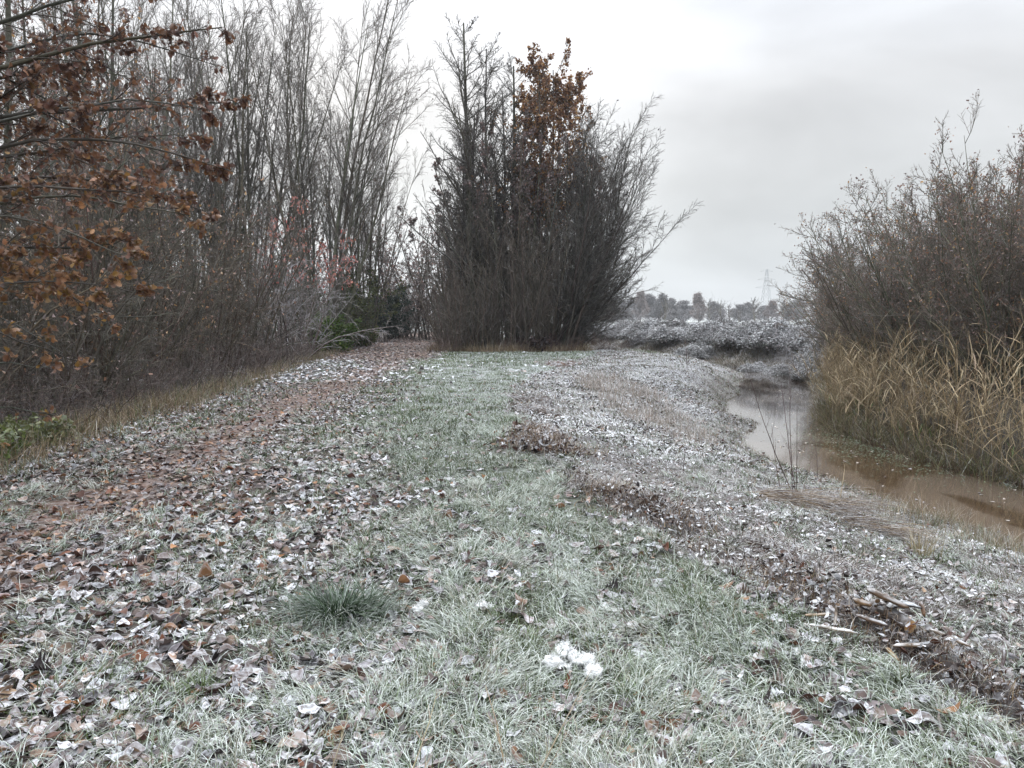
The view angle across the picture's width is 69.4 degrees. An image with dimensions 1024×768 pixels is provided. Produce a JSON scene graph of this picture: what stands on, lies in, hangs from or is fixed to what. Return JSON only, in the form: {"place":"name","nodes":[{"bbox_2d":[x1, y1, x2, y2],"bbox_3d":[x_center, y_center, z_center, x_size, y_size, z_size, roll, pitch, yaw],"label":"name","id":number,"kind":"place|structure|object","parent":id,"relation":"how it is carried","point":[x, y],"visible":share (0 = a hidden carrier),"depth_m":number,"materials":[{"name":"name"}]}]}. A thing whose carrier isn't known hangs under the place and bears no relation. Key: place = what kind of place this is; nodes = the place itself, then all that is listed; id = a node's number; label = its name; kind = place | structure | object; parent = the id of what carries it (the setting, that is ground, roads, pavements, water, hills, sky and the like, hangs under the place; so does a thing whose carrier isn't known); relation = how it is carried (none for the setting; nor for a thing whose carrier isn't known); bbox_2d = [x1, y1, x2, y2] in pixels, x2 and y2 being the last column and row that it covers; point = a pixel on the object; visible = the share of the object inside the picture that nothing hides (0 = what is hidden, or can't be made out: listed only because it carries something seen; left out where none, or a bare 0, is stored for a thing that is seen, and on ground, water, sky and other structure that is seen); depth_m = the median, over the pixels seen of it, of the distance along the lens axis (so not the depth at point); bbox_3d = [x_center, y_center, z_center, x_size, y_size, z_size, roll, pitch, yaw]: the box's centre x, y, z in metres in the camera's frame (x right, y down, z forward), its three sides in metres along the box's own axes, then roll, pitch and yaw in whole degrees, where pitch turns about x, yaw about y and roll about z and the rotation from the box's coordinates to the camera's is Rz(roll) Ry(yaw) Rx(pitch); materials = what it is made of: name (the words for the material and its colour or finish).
{"place":"outdoors","nodes":[
{"label":"outdoors","id":0,"kind":"place"},
{"bbox_2d":[0,321,1023,767],"bbox_3d":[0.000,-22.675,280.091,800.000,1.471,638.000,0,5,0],"label":"ground","id":1,"kind":"structure","parent":0,"point":[300,399],"depth_m":6.07,"materials":[{"name":"soil"}]},
{"bbox_2d":[0,420,30,461],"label":"green weeds","id":2,"kind":"object","parent":1,"relation":"on","point":[9,431],"visible":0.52,"depth_m":8.20,"materials":[{"name":"green plant"}]},
{"bbox_2d":[0,407,77,449],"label":"green weeds","id":3,"kind":"object","parent":1,"relation":"on","point":[43,425],"visible":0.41,"depth_m":9.01,"materials":[{"name":"green plant"}]},
{"bbox_2d":[0,0,106,361],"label":"slender tree","id":4,"kind":"object","parent":1,"relation":"on","point":[23,23],"visible":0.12,"depth_m":20.10,"materials":[{"name":"brown plant"}]},
{"bbox_2d":[0,355,113,431],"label":"undergrowth bush","id":5,"kind":"object","parent":1,"relation":"on","point":[25,404],"visible":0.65,"depth_m":10.16,"materials":[{"name":"brown plant"}]},
{"bbox_2d":[0,0,122,398],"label":"slender tree","id":6,"kind":"object","parent":1,"relation":"on","point":[8,35],"visible":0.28,"depth_m":13.68,"materials":[{"name":"brown plant"}]},
{"bbox_2d":[0,169,158,416],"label":"thicket shrub","id":7,"kind":"object","parent":1,"relation":"on","point":[35,316],"visible":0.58,"depth_m":10.21,"materials":[{"name":"brown plant"}]},
{"bbox_2d":[0,134,161,385],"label":"thicket shrub","id":8,"kind":"object","parent":1,"relation":"on","point":[56,193],"visible":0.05,"depth_m":16.93,"materials":[{"name":"brown plant"}]},
{"bbox_2d":[0,339,162,422],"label":"undergrowth bush","id":9,"kind":"object","parent":1,"relation":"on","point":[56,401],"visible":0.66,"depth_m":11.22,"materials":[{"name":"brown plant"}]},
{"bbox_2d":[15,338,194,412],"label":"undergrowth bush","id":10,"kind":"object","parent":1,"relation":"on","point":[139,384],"visible":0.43,"depth_m":13.20,"materials":[{"name":"brown plant"}]},
{"bbox_2d":[0,0,210,313],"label":"bare tree","id":11,"kind":"object","parent":1,"relation":"on","point":[152,78],"visible":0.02,"depth_m":37.86,"materials":[{"name":"brown plant"}]},
{"bbox_2d":[24,0,188,382],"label":"slender tree","id":12,"kind":"object","parent":1,"relation":"on","point":[124,20],"visible":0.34,"depth_m":16.72,"materials":[{"name":"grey plant"}]},
{"bbox_2d":[0,169,228,417],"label":"thicket shrub","id":13,"kind":"object","parent":1,"relation":"on","point":[113,374],"visible":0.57,"depth_m":12.28,"materials":[{"name":"brown plant"}]},
{"bbox_2d":[0,94,250,403],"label":"thicket shrub","id":14,"kind":"object","parent":1,"relation":"on","point":[78,326],"visible":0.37,"depth_m":14.76,"materials":[{"name":"brown plant"}]},
{"bbox_2d":[0,0,252,448],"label":"oak tree","id":15,"kind":"object","parent":1,"relation":"on","point":[110,182],"visible":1,"depth_m":6.77,"materials":[{"name":"brown plant"}]},
{"bbox_2d":[0,0,260,352],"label":"bare tree","id":16,"kind":"object","parent":1,"relation":"on","point":[168,127],"visible":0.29,"depth_m":30.77,"materials":[{"name":"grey plant"}]},
{"bbox_2d":[9,139,271,389],"bbox_3d":[-8.443,-2.633,17.147,4.680,5.700,7.206,0,5,0],"label":"thicket shrub","id":17,"kind":"object","parent":1,"relation":"on","point":[195,274],"visible":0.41,"depth_m":17.11,"materials":[{"name":"brown plant"}]},
{"bbox_2d":[80,63,200,358],"bbox_3d":[-13.154,-5.832,26.086,4.002,10.426,3.352,0,5,-5],"label":"slender tree","id":18,"kind":"object","parent":1,"relation":"on","point":[158,80],"visible":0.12,"depth_m":25.95,"materials":[{"name":"brown plant"}]},
{"bbox_2d":[14,180,272,366],"bbox_3d":[-11.951,-3.398,23.309,8.369,6.562,6.149,-1,5,-15],"label":"thicket shrub","id":19,"kind":"object","parent":1,"relation":"on","point":[171,256],"visible":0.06,"depth_m":24.45,"materials":[{"name":"brown plant"}]},
{"bbox_2d":[95,60,200,355],"bbox_3d":[-11.325,-5.057,22.926,3.638,9.439,3.048,4,7,41],"label":"slender tree","id":20,"kind":"object","parent":1,"relation":"on","point":[155,71],"visible":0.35,"depth_m":22.80,"materials":[{"name":"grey plant"}]},
{"bbox_2d":[79,331,227,396],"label":"undergrowth bush","id":21,"kind":"object","parent":1,"relation":"on","point":[182,365],"visible":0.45,"depth_m":15.28,"materials":[{"name":"brown plant"}]},
{"bbox_2d":[0,347,351,479],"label":"dry grass","id":22,"kind":"structure","parent":1,"relation":"on","point":[85,426],"depth_m":11.63,"materials":[{"name":"plant"}]},
{"bbox_2d":[37,165,322,375],"bbox_3d":[-8.852,-2.904,19.959,7.672,6.094,5.637,2,6,25],"label":"thicket shrub","id":23,"kind":"object","parent":1,"relation":"on","point":[233,325],"visible":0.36,"depth_m":20.53,"materials":[{"name":"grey plant"}]},
{"bbox_2d":[82,0,299,350],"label":"bare tree","id":24,"kind":"object","parent":1,"relation":"on","point":[246,173],"visible":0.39,"depth_m":33.56,"materials":[{"name":"grey plant"}]},
{"bbox_2d":[125,332,259,388],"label":"undergrowth bush","id":25,"kind":"object","parent":1,"relation":"on","point":[222,374],"visible":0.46,"depth_m":17.09,"materials":[{"name":"brown plant"}]},
{"bbox_2d":[167,657,232,705],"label":"grass tuft","id":26,"kind":"object","parent":1,"relation":"on","point":[204,681],"visible":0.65,"depth_m":3.08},
{"bbox_2d":[154,325,283,377],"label":"undergrowth bush","id":27,"kind":"object","parent":1,"relation":"on","point":[264,363],"visible":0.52,"depth_m":19.58,"materials":[{"name":"brown plant"}]},
{"bbox_2d":[113,189,332,366],"bbox_3d":[-9.213,-3.305,23.768,7.549,5.919,4.903,0,5,-2],"label":"thicket shrub","id":28,"kind":"object","parent":1,"relation":"on","point":[270,293],"visible":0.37,"depth_m":23.45,"materials":[{"name":"brown plant"}]},
{"bbox_2d":[93,0,367,349],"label":"bare tree","id":29,"kind":"object","parent":1,"relation":"on","point":[247,141],"visible":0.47,"depth_m":34.70,"materials":[{"name":"grey plant"}]},
{"bbox_2d":[200,323,311,370],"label":"undergrowth bush","id":30,"kind":"object","parent":1,"relation":"on","point":[264,350],"visible":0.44,"depth_m":21.92,"materials":[{"name":"brown plant"}]},
{"bbox_2d":[199,232,329,352],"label":"thicket shrub","id":31,"kind":"object","parent":1,"relation":"on","point":[305,295],"visible":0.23,"depth_m":32.68,"materials":[{"name":"brown plant"}]},
{"bbox_2d":[213,319,330,365],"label":"undergrowth bush","id":32,"kind":"object","parent":1,"relation":"on","point":[299,350],"visible":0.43,"depth_m":25.10,"materials":[{"name":"brown plant"}]},
{"bbox_2d":[173,195,403,359],"bbox_3d":[-8.479,-3.659,27.514,8.033,7.144,8.022,3,6,30],"label":"red berry bush","id":33,"kind":"object","parent":1,"relation":"on","point":[317,286],"visible":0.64,"depth_m":27.39,"materials":[{"name":"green plant"}]},
{"bbox_2d":[230,609,357,658],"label":"grass tuft","id":34,"kind":"object","parent":1,"relation":"on","point":[287,638],"visible":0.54,"depth_m":3.51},
{"bbox_2d":[33,337,628,382],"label":"fallen leaves","id":35,"kind":"object","parent":1,"relation":"on","point":[338,373],"visible":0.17,"depth_m":23.95,"materials":[{"name":"brown plant"}]},
{"bbox_2d":[224,0,438,350],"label":"bare tree","id":36,"kind":"object","parent":1,"relation":"on","point":[336,228],"visible":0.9,"depth_m":35.01,"materials":[{"name":"grey plant"}]},
{"bbox_2d":[219,565,444,643],"bbox_3d":[-0.880,1.140,3.798,1.271,0.354,0.969,0,5,0],"label":"grass tuft","id":37,"kind":"object","parent":1,"relation":"on","point":[333,601],"visible":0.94,"depth_m":3.82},
{"bbox_2d":[302,310,361,352],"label":"green bush","id":38,"kind":"object","parent":1,"relation":"on","point":[345,344],"visible":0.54,"depth_m":33.13,"materials":[{"name":"green plant"}]},
{"bbox_2d":[277,258,406,344],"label":"bush","id":39,"kind":"object","parent":1,"relation":"on","point":[363,307],"visible":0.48,"depth_m":38.37,"materials":[{"name":"brown plant"}]},
{"bbox_2d":[294,207,414,315],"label":"wood tree","id":40,"kind":"object","parent":1,"relation":"on","point":[324,255],"visible":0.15,"depth_m":52.37,"materials":[{"name":"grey plant"}]},
{"bbox_2d":[308,79,433,346],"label":"bare tree","id":41,"kind":"object","parent":1,"relation":"on","point":[370,265],"visible":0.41,"depth_m":40.70,"materials":[{"name":"grey plant"}]},
{"bbox_2d":[335,276,416,341],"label":"holly bush","id":42,"kind":"object","parent":1,"relation":"on","point":[390,329],"visible":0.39,"depth_m":49.28,"materials":[{"name":"green plant"}]},
{"bbox_2d":[363,212,441,338],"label":"wood tree","id":43,"kind":"object","parent":1,"relation":"on","point":[397,275],"visible":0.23,"depth_m":55.63,"materials":[{"name":"grey plant"}]},
{"bbox_2d":[288,725,531,767],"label":"grass tuft","id":44,"kind":"object","parent":1,"relation":"on","point":[464,765],"visible":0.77,"depth_m":2.51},
{"bbox_2d":[376,209,458,340],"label":"wood tree","id":45,"kind":"object","parent":1,"relation":"on","point":[417,306],"visible":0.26,"depth_m":53.28,"materials":[{"name":"grey plant"}]},
{"bbox_2d":[0,379,848,481],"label":"fallen leaves","id":46,"kind":"object","parent":1,"relation":"on","point":[221,459],"visible":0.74,"depth_m":9.04,"materials":[{"name":"brown plant"}]},
{"bbox_2d":[388,202,509,345],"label":"clump shrub","id":47,"kind":"object","parent":1,"relation":"on","point":[428,267],"visible":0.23,"depth_m":41.08,"materials":[{"name":"brown plant"}]},
{"bbox_2d":[397,189,511,347],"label":"young tree","id":48,"kind":"object","parent":1,"relation":"on","point":[412,221],"visible":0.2,"depth_m":38.88,"materials":[{"name":"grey plant"}]},
{"bbox_2d":[403,247,506,351],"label":"clump shrub","id":49,"kind":"object","parent":1,"relation":"on","point":[446,319],"visible":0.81,"depth_m":35.03,"materials":[{"name":"brown plant"}]},
{"bbox_2d":[393,11,526,349],"bbox_3d":[-2.275,-9.719,36.192,6.015,16.418,7.754,0,5,0],"label":"leader tree","id":50,"kind":"object","parent":1,"relation":"on","point":[466,133],"visible":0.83,"depth_m":35.34,"materials":[{"name":"grey plant"}]},
{"bbox_2d":[416,170,521,347],"bbox_3d":[-1.895,-6.276,37.961,4.646,9.422,6.339,-3,6,-33],"label":"clump shrub","id":51,"kind":"object","parent":1,"relation":"on","point":[454,256],"visible":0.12,"depth_m":37.20,"materials":[{"name":"brown plant"}]},
{"bbox_2d":[420,104,518,347],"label":"leader tree","id":52,"kind":"object","parent":1,"relation":"on","point":[462,211],"visible":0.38,"depth_m":36.27,"materials":[{"name":"grey plant"}]},
{"bbox_2d":[424,221,521,350],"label":"clump shrub","id":53,"kind":"object","parent":1,"relation":"on","point":[472,319],"visible":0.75,"depth_m":34.99,"materials":[{"name":"brown plant"}]},
{"bbox_2d":[431,154,543,344],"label":"young tree","id":54,"kind":"object","parent":1,"relation":"on","point":[439,193],"visible":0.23,"depth_m":36.90,"materials":[{"name":"brown plant"}]},
{"bbox_2d":[440,206,559,349],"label":"clump shrub","id":55,"kind":"object","parent":1,"relation":"on","point":[513,311],"visible":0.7,"depth_m":35.32,"materials":[{"name":"brown plant"}]},
{"bbox_2d":[424,340,596,352],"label":"dry grass","id":56,"kind":"structure","parent":1,"relation":"on","point":[489,349],"depth_m":34.85,"materials":[{"name":"plant"}]},
{"bbox_2d":[0,337,1023,767],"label":"grass","id":57,"kind":"structure","parent":1,"relation":"on","point":[662,667],"depth_m":3.56,"materials":[{"name":"plant"}]},
{"bbox_2d":[0,472,1023,767],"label":"fallen leaves","id":58,"kind":"object","parent":1,"relation":"on","point":[62,710],"visible":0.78,"depth_m":3.51,"materials":[{"name":"brown plant"}]},
{"bbox_2d":[456,131,569,344],"bbox_3d":[0.232,-6.803,36.973,5.567,10.466,5.013,0,5,2],"label":"young tree","id":59,"kind":"object","parent":1,"relation":"on","point":[540,168],"visible":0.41,"depth_m":35.31,"materials":[{"name":"grey plant"}]},
{"bbox_2d":[465,108,566,348],"bbox_3d":[0.543,-7.529,36.827,5.877,11.961,5.292,-1,5,-13],"label":"young tree","id":60,"kind":"object","parent":1,"relation":"on","point":[521,168],"visible":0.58,"depth_m":35.00,"materials":[{"name":"grey plant"}]},
{"bbox_2d":[437,51,599,337],"bbox_3d":[-0.108,-8.920,37.000,7.444,14.658,5.775,-2,6,-24],"label":"leader tree","id":61,"kind":"object","parent":1,"relation":"on","point":[514,163],"visible":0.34,"depth_m":36.80,"materials":[{"name":"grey plant"}]},
{"bbox_2d":[486,204,568,349],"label":"clump shrub","id":62,"kind":"object","parent":1,"relation":"on","point":[518,326],"visible":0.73,"depth_m":35.14,"materials":[{"name":"brown plant"}]},
{"bbox_2d":[471,37,607,334],"bbox_3d":[1.713,-9.193,37.455,5.935,15.038,6.277,2,6,25],"label":"brown oak","id":63,"kind":"object","parent":1,"relation":"on","point":[556,103],"visible":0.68,"depth_m":36.18,"materials":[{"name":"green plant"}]},
{"bbox_2d":[504,196,591,341],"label":"clump shrub","id":64,"kind":"object","parent":1,"relation":"on","point":[555,321],"visible":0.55,"depth_m":35.39,"materials":[{"name":"brown plant"}]},
{"bbox_2d":[541,640,603,678],"bbox_3d":[0.290,1.220,3.252,0.294,0.092,0.230,3,6,31],"label":"white fluff","id":65,"kind":"object","parent":1,"relation":"on","point":[554,661],"visible":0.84,"depth_m":3.22,"materials":[{"name":"white"}]},
{"bbox_2d":[519,95,703,349],"bbox_3d":[4.389,-7.716,36.210,8.945,12.368,7.465,-2,6,-26],"label":"fan willow","id":66,"kind":"object","parent":1,"relation":"on","point":[592,290],"visible":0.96,"depth_m":35.19,"materials":[{"name":"grey plant"}]},
{"bbox_2d":[572,366,718,445],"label":"dry grass","id":67,"kind":"structure","parent":1,"relation":"on","point":[656,417],"depth_m":16.08,"materials":[{"name":"plant"}]},
{"bbox_2d":[591,301,716,343],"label":"bramble bush","id":68,"kind":"object","parent":1,"relation":"on","point":[625,333],"visible":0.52,"depth_m":49.83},
{"bbox_2d":[626,483,700,524],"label":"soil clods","id":69,"kind":"object","parent":1,"relation":"on","point":[647,500],"visible":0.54,"depth_m":5.94,"materials":[{"name":"soil"}]},
{"bbox_2d":[619,303,726,348],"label":"bramble bush","id":70,"kind":"object","parent":1,"relation":"on","point":[654,333],"visible":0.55,"depth_m":46.20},
{"bbox_2d":[505,347,872,494],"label":"bank litter","id":71,"kind":"object","parent":1,"relation":"on","point":[698,448],"visible":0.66,"depth_m":14.78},
{"bbox_2d":[660,339,731,359],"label":"bramble bush","id":72,"kind":"object","parent":1,"relation":"on","point":[699,353],"visible":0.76,"depth_m":40.70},
{"bbox_2d":[660,296,772,344],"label":"bramble bush","id":73,"kind":"object","parent":1,"relation":"on","point":[699,328],"visible":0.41,"depth_m":42.80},
{"bbox_2d":[680,294,804,361],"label":"bramble bush","id":74,"kind":"object","parent":1,"relation":"on","point":[723,337],"visible":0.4,"depth_m":39.42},
{"bbox_2d":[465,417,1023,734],"bbox_3d":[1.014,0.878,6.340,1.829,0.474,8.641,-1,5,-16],"label":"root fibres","id":75,"kind":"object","parent":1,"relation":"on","point":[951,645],"visible":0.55,"depth_m":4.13,"materials":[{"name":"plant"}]},
{"bbox_2d":[470,420,1023,756],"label":"leaf litter","id":76,"kind":"object","parent":1,"relation":"on","point":[998,696],"visible":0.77,"depth_m":4.14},
{"bbox_2d":[703,296,820,360],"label":"bramble bush","id":77,"kind":"object","parent":1,"relation":"on","point":[752,342],"visible":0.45,"depth_m":36.52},
{"bbox_2d":[502,345,1023,749],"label":"mown straw","id":78,"kind":"object","parent":1,"relation":"on","point":[593,412],"visible":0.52,"depth_m":8.96,"materials":[{"name":"plant"}]},
{"bbox_2d":[695,517,843,561],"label":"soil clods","id":79,"kind":"object","parent":1,"relation":"on","point":[749,538],"visible":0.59,"depth_m":5.05,"materials":[{"name":"soil"}]},
{"bbox_2d":[585,337,958,407],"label":"bank grass","id":80,"kind":"structure","parent":1,"relation":"on","point":[723,358],"depth_m":38.81,"materials":[{"name":"plant"}]},
{"bbox_2d":[743,302,821,355],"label":"bramble bush","id":81,"kind":"object","parent":1,"relation":"on","point":[796,341],"visible":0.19,"depth_m":34.50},
{"bbox_2d":[545,432,1023,743],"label":"bank litter","id":82,"kind":"object","parent":1,"relation":"on","point":[1012,610],"visible":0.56,"depth_m":5.23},
{"bbox_2d":[763,337,826,381],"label":"bramble bush","id":83,"kind":"object","parent":1,"relation":"on","point":[794,375],"visible":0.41,"depth_m":29.43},
{"bbox_2d":[758,339,840,375],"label":"bramble bush","id":84,"kind":"object","parent":1,"relation":"on","point":[803,350],"visible":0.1,"depth_m":31.25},
{"bbox_2d":[695,529,905,590],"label":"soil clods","id":85,"kind":"object","parent":1,"relation":"on","point":[831,561],"visible":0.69,"depth_m":4.64,"materials":[{"name":"soil"}]},
{"bbox_2d":[712,724,903,767],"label":"grass tuft","id":86,"kind":"object","parent":1,"relation":"on","point":[814,758],"visible":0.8,"depth_m":2.56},
{"bbox_2d":[745,482,915,533],"bbox_3d":[2.936,1.196,7.038,1.588,0.503,0.792,4,6,38],"label":"dead grass heap","id":87,"kind":"object","parent":1,"relation":"on","point":[830,505],"visible":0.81,"depth_m":7.00,"materials":[{"name":"plant"}]},
{"bbox_2d":[774,267,905,359],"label":"willow bush","id":88,"kind":"object","parent":1,"relation":"on","point":[809,317],"visible":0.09,"depth_m":27.87,"materials":[{"name":"brown plant"}]},
{"bbox_2d":[765,228,940,373],"bbox_3d":[11.545,-2.569,23.635,5.862,4.581,6.468,-1,5,-13],"label":"willow bush","id":89,"kind":"object","parent":1,"relation":"on","point":[817,311],"visible":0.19,"depth_m":24.14,"materials":[{"name":"brown plant"}]},
{"bbox_2d":[699,373,1023,550],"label":"shore grass","id":90,"kind":"structure","parent":1,"relation":"on","point":[786,459],"depth_m":15.70,"materials":[{"name":"plant"}]},
{"bbox_2d":[742,463,1023,582],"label":"dry grass","id":91,"kind":"structure","parent":1,"relation":"on","point":[951,523],"depth_m":7.92,"materials":[{"name":"plant"}]},
{"bbox_2d":[870,599,915,632],"bbox_3d":[1.874,1.141,3.657,0.074,0.100,0.239,-2,5,-20],"label":"stick","id":92,"kind":"object","parent":1,"relation":"on","point":[903,619],"visible":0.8,"depth_m":3.60,"materials":[{"name":"wood"}]},
{"bbox_2d":[833,507,955,550],"bbox_3d":[3.272,1.295,6.469,1.072,0.388,0.537,3,6,29],"label":"dead grass heap","id":93,"kind":"object","parent":1,"relation":"on","point":[878,528],"visible":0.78,"depth_m":6.47,"materials":[{"name":"plant"}]},
{"bbox_2d":[775,166,1023,377],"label":"willow bush","id":94,"kind":"object","parent":1,"relation":"on","point":[845,311],"visible":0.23,"depth_m":19.98,"materials":[{"name":"brown plant"}]},
{"bbox_2d":[778,151,1023,385],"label":"willow bush","id":95,"kind":"object","parent":1,"relation":"on","point":[887,297],"visible":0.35,"depth_m":17.45,"materials":[{"name":"brown plant"}]},
{"bbox_2d":[788,259,1023,477],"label":"reeds","id":96,"kind":"object","parent":1,"relation":"on","point":[843,381],"visible":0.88,"depth_m":14.08,"materials":[{"name":"plant"}]},
{"bbox_2d":[790,366,1023,491],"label":"bank grass","id":97,"kind":"structure","parent":1,"relation":"on","point":[829,417],"depth_m":13.43,"materials":[{"name":"plant"}]},
{"bbox_2d":[818,149,1023,373],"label":"willow bush","id":98,"kind":"object","parent":1,"relation":"on","point":[858,297],"visible":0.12,"depth_m":17.85,"materials":[{"name":"brown plant"}]},
{"bbox_2d":[839,89,1023,395],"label":"willow bush","id":99,"kind":"object","parent":1,"relation":"on","point":[934,329],"visible":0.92,"depth_m":14.56,"materials":[{"name":"brown plant"}]},
{"bbox_2d":[926,135,1023,382],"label":"bush","id":100,"kind":"object","parent":1,"relation":"on","point":[984,218],"visible":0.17,"depth_m":16.48,"materials":[{"name":"brown plant"}]},
{"bbox_2d":[982,125,1023,325],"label":"willow bush","id":101,"kind":"object","parent":1,"relation":"on","point":[1021,219],"visible":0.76,"depth_m":13.57,"materials":[{"name":"brown plant"}]},
{"bbox_2d":[0,0,1023,320],"label":"sky","id":102,"kind":"structure","parent":0,"point":[764,108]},
{"bbox_2d":[724,367,1023,547],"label":"stream water","id":103,"kind":"structure","parent":0,"point":[902,479],"depth_m":12.75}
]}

